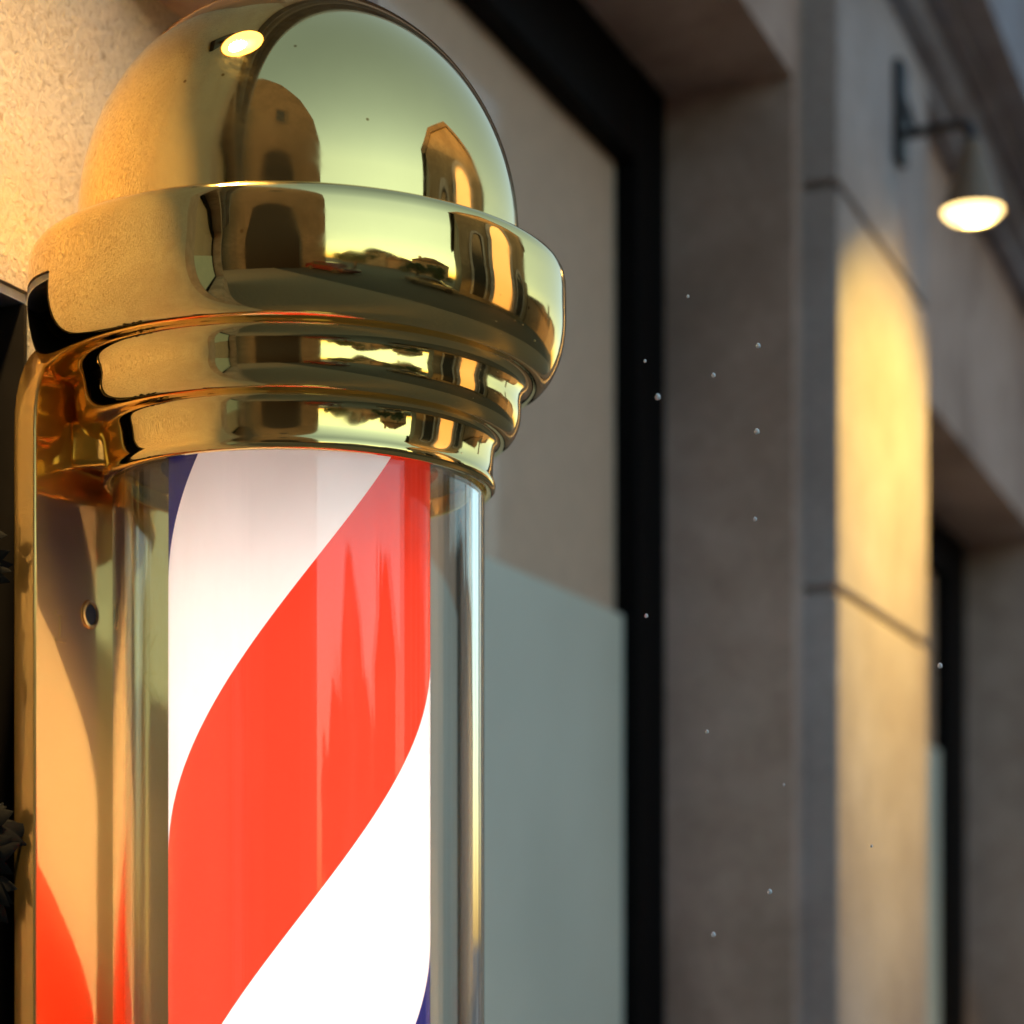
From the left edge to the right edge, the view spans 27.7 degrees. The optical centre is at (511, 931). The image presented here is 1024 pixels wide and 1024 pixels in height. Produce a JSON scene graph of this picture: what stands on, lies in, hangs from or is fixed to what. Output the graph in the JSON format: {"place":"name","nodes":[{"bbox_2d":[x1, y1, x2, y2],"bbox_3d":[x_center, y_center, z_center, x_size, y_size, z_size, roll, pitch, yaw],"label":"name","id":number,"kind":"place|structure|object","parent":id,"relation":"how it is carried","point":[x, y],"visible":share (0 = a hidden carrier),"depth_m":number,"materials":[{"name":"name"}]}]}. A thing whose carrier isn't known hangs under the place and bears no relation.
{"place":"outdoors","nodes":[
{"label":"outdoors","id":0,"kind":"place"},
{"bbox_2d":[655,393,660,399],"bbox_3d":[0.098,-0.360,1.397,0.004,0.005,0.004,0,0,22],"label":"dust mote","id":1,"kind":"object","parent":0,"point":[657,396],"visible":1,"depth_m":1.40,"materials":[{"name":"grey"}]},
{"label":"pavement","id":2,"kind":"structure","parent":0,"visible":0},
{"bbox_2d":[0,531,26,922],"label":"potted plant","id":3,"kind":"object","parent":2,"relation":"on","point":[11,835],"visible":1,"depth_m":1.35,"materials":[{"name":"green plant"}]},
{"bbox_2d":[0,0,1023,1023],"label":"shop building","id":4,"kind":"structure","parent":2,"relation":"on","point":[738,174],"depth_m":3.40,"materials":[{"name":"beige paint"}]},
{"bbox_2d":[14,0,565,1023],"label":"barber pole","id":5,"kind":"object","parent":4,"relation":"attached to","point":[296,298],"visible":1,"depth_m":1.28,"materials":[{"name":"gold metal"}]},
{"bbox_2d":[378,0,664,1023],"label":"window","id":6,"kind":"structure","parent":4,"relation":"in","point":[575,513],"depth_m":3.14,"materials":[{"name":"grey glass"}]},
{"bbox_2d":[917,511,965,1023],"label":"window","id":7,"kind":"structure","parent":4,"relation":"in","point":[945,645],"depth_m":5.81,"materials":[{"name":"black metal"}]},
{"bbox_2d":[893,58,1004,225],"bbox_3d":[0.797,-1.439,3.777,0.196,0.310,0.113,0,0,22],"label":"wall lamp","id":8,"kind":"object","parent":4,"relation":"attached to","point":[973,197],"visible":1,"depth_m":3.75,"materials":[{"name":"brown metal"}]}
]}

